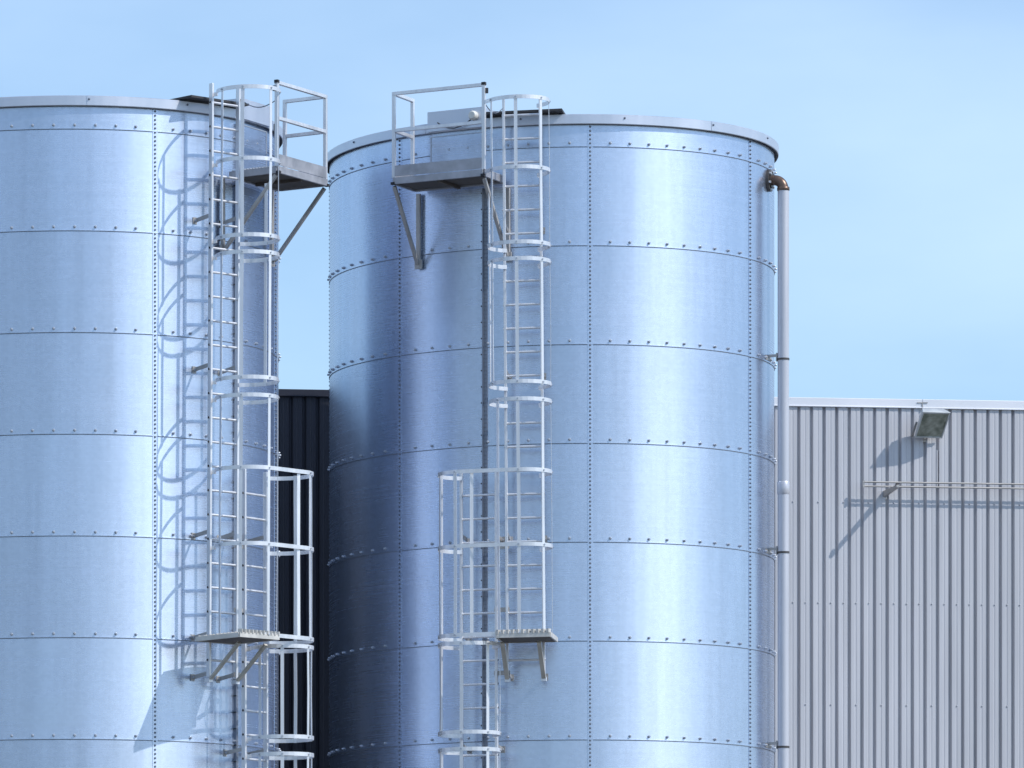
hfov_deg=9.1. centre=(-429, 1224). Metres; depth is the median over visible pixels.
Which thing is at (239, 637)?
rest step
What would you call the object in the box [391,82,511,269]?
access platform
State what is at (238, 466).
caged ladder
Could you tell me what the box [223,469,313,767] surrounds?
caged ladder
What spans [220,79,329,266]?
access platform
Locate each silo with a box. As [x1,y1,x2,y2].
[0,95,282,767]
[327,107,778,767]
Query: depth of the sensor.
74.90 m
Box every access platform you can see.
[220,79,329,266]
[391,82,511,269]
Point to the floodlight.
(932, 423)
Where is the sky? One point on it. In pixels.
(897, 126)
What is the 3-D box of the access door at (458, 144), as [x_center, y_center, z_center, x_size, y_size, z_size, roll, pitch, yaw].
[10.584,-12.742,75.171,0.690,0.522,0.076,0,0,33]
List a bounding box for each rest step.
[195,545,279,683]
[494,546,557,681]
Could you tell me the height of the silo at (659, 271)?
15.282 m
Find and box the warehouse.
[279,389,1023,767]
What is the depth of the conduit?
82.41 m
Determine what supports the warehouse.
on the ground
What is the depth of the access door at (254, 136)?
73.81 m
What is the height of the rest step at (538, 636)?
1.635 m
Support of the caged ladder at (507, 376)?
attached to the silo at (659, 271)
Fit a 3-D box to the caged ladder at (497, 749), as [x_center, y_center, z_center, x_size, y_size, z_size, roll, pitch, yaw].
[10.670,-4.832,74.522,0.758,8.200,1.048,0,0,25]
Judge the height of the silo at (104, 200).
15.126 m
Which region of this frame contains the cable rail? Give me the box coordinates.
[862,480,1023,488]
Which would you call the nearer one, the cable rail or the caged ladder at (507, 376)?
the caged ladder at (507, 376)
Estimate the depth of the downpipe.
76.19 m
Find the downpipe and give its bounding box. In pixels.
[765,169,789,767]
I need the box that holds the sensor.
[437,111,477,128]
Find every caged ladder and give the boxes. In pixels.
[190,83,313,682]
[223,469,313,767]
[438,94,553,680]
[438,471,504,767]
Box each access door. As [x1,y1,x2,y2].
[235,124,266,169]
[430,132,481,173]
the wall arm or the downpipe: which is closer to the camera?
the downpipe
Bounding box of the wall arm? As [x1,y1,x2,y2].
[883,483,898,498]
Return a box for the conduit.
[936,450,937,485]
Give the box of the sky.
[0,0,1023,400]
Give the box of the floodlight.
[911,408,949,441]

